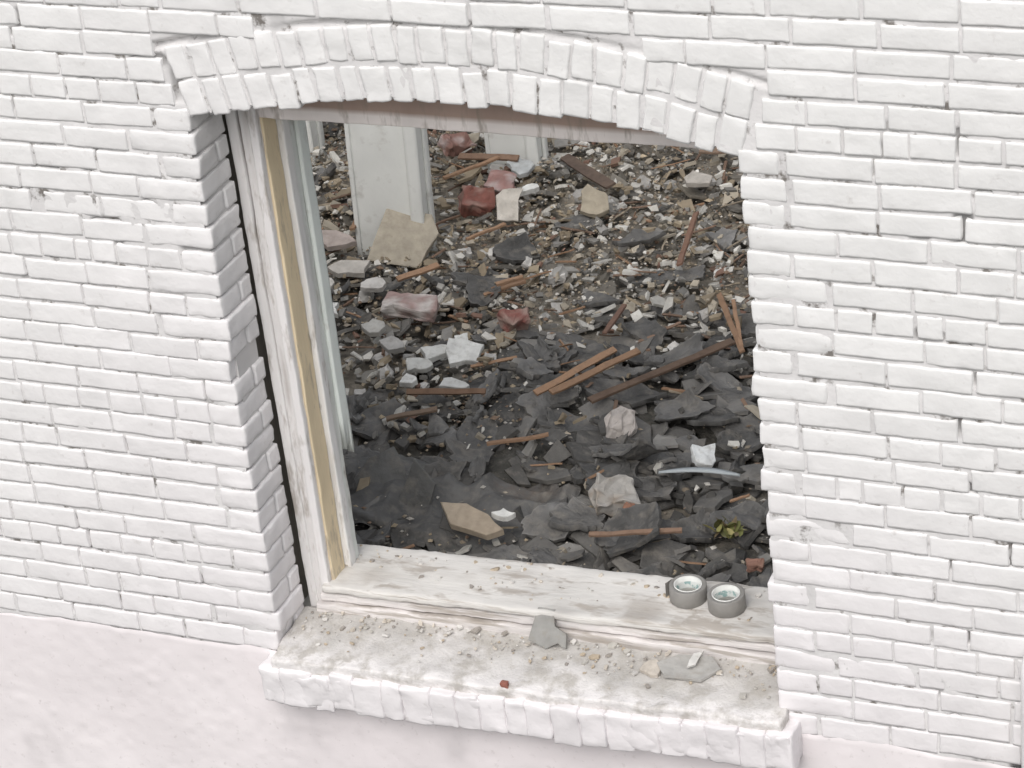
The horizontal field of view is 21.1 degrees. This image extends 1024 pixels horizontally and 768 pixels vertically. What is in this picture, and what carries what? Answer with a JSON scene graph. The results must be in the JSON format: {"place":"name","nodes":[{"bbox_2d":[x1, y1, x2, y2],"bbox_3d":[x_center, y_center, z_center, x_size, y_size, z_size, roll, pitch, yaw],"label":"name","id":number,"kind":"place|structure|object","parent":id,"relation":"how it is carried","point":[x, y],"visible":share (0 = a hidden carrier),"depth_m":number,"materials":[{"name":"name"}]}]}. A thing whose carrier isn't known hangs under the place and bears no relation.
{"place":"outdoors","nodes":[
{"label":"outdoors","id":0,"kind":"place"},
{"bbox_2d":[310,123,772,574],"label":"rubble ground","id":1,"kind":"structure","parent":0,"point":[498,463],"depth_m":9.81,"materials":[{"name":"grey gravel"}]},
{"bbox_2d":[306,121,326,164],"bbox_3d":[-0.943,-1.789,10.656,0.159,2.102,0.119,3,30,17],"label":"boarded shaft","id":2,"kind":"object","parent":1,"relation":"on","point":[315,133],"visible":0.16,"depth_m":11.06,"materials":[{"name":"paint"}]},
{"bbox_2d":[344,123,437,267],"bbox_3d":[-0.500,-1.440,9.720,0.284,2.301,0.119,3,30,14],"label":"boarded shaft","id":3,"kind":"object","parent":1,"relation":"on","point":[389,167],"visible":0.51,"depth_m":10.05,"materials":[{"name":"paint"}]},
{"bbox_2d":[484,133,549,176],"bbox_3d":[-0.079,-1.757,10.228,0.224,2.202,0.119,2,30,16],"label":"boarded shaft","id":4,"kind":"object","parent":1,"relation":"on","point":[534,150],"visible":0.23,"depth_m":10.64,"materials":[{"name":"paint"}]},
{"bbox_2d":[319,130,752,564],"bbox_3d":[-0.039,-0.306,9.724,3.476,0.176,3.607,6,31,22],"label":"wood lath debris","id":5,"kind":"object","parent":1,"relation":"on","point":[559,384],"visible":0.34,"depth_m":9.36,"materials":[{"name":"brown wood"}]},
{"bbox_2d":[311,123,771,564],"bbox_3d":[-0.032,-0.316,9.692,3.520,0.269,3.643,6,31,22],"label":"plaster debris","id":6,"kind":"object","parent":1,"relation":"on","point":[400,238],"visible":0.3,"depth_m":9.89,"materials":[{"name":"beige paint"}]},
{"bbox_2d":[314,139,771,587],"bbox_3d":[0.135,-0.204,9.494,3.310,0.303,3.526,6,31,22],"label":"torn roofing felt","id":7,"kind":"object","parent":1,"relation":"on","point":[554,522],"visible":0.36,"depth_m":8.84,"materials":[{"name":"stone"}]},
{"bbox_2d":[658,467,740,476],"bbox_3d":[0.574,0.265,8.383,0.254,0.017,0.027,2,30,15],"label":"plastic strip","id":8,"kind":"object","parent":7,"relation":"on","point":[703,470],"visible":1,"depth_m":8.38,"materials":[{"name":"white plastic"}]},
{"bbox_2d":[316,122,772,585],"bbox_3d":[-0.074,-0.268,9.742,3.862,0.215,3.889,6,31,22],"label":"slate rubble","id":9,"kind":"object","parent":1,"relation":"on","point":[665,556],"visible":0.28,"depth_m":8.87,"materials":[{"name":"grey stone"}]},
{"bbox_2d":[350,454,580,554],"bbox_3d":[-0.258,0.379,8.566,0.898,0.139,0.472,6,31,22],"label":"roofing felt sheet","id":10,"kind":"object","parent":9,"relation":"on","point":[383,511],"visible":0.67,"depth_m":8.52,"materials":[{"name":"stone"}]},
{"bbox_2d":[703,516,745,538],"bbox_3d":[0.623,0.427,8.095,0.134,0.075,0.086,17,37,37],"label":"wilted leaf sprig","id":11,"kind":"object","parent":9,"relation":"on","point":[733,529],"visible":1,"depth_m":8.08,"materials":[{"name":"green plant"}]},
{"bbox_2d":[380,132,764,571],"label":"broken bricks","id":12,"kind":"object","parent":1,"relation":"on","point":[476,201],"visible":0.95,"depth_m":9.65,"materials":[{"name":"red brick"}]},
{"label":"ground","id":13,"kind":"structure","parent":0,"visible":0},
{"bbox_2d":[0,613,1012,767],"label":"pink stucco base","id":14,"kind":"object","parent":13,"relation":"on","point":[77,694],"visible":0.7,"depth_m":7.93,"materials":[{"name":"paint"}]},
{"bbox_2d":[196,114,1020,767],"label":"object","id":15,"kind":"object","parent":13,"relation":"on","point":[250,354],"visible":0.07,"depth_m":7.47,"materials":[{"name":"brick"}]},
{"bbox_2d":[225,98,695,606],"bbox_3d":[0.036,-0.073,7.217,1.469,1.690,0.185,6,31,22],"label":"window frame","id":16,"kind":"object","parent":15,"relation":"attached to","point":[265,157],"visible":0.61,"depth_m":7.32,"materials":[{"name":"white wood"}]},
{"bbox_2d":[293,120,353,451],"bbox_3d":[-0.522,-0.320,7.448,0.022,1.191,0.044,6,31,22],"label":"plaster lining","id":17,"kind":"object","parent":16,"relation":"attached to","point":[313,219],"visible":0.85,"depth_m":7.46,"materials":[{"name":"paint"}]},
{"bbox_2d":[0,0,1023,764],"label":"painted brick courses","id":18,"kind":"object","parent":15,"relation":"attached to","point":[272,540],"visible":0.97,"depth_m":6.78,"materials":[{"name":"white brick"}]},
{"bbox_2d":[0,0,1023,766],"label":"mortar joints","id":19,"kind":"object","parent":18,"relation":"attached to","point":[624,46],"visible":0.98,"depth_m":6.70,"materials":[{"name":"white concrete"}]},
{"bbox_2d":[258,654,802,767],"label":"brick sill course","id":20,"kind":"object","parent":15,"relation":"attached to","point":[571,725],"visible":0.59,"depth_m":7.36,"materials":[{"name":"white brick"}]},
{"bbox_2d":[271,606,788,730],"bbox_3d":[0.052,0.771,7.460,1.499,0.125,0.247,6,31,22],"label":"sill wash","id":21,"kind":"object","parent":20,"relation":"on","point":[555,680],"visible":0.9,"depth_m":7.43},
{"bbox_2d":[293,545,776,698],"bbox_3d":[0.073,0.655,7.510,1.404,0.150,0.439,6,31,22],"label":"sill rubble","id":22,"kind":"object","parent":21,"relation":"on","point":[546,633],"visible":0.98,"depth_m":7.42,"materials":[{"name":"grey stone"}]},
{"bbox_2d":[316,544,778,665],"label":"timber sill","id":23,"kind":"structure","parent":15,"relation":"on","point":[624,613],"depth_m":7.56,"materials":[{"name":"paint"}]},
{"bbox_2d":[665,574,706,608],"bbox_3d":[0.474,0.559,7.422,0.107,0.049,0.103,16,36,33],"label":"duct tape roll","id":24,"kind":"object","parent":23,"relation":"on","point":[686,591],"visible":0.99,"depth_m":7.40,"materials":[{"name":"grey plastic"}]},
{"bbox_2d":[707,580,745,617],"bbox_3d":[0.576,0.579,7.358,0.103,0.049,0.107,16,38,35],"label":"duct tape roll","id":25,"kind":"object","parent":23,"relation":"on","point":[733,596],"visible":1,"depth_m":7.33,"materials":[{"name":"grey plastic"}]},
{"bbox_2d":[1020,655,1023,767],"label":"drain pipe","id":26,"kind":"object","parent":15,"relation":"attached to","point":[1022,710],"visible":1,"depth_m":6.75,"materials":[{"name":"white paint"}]}
]}

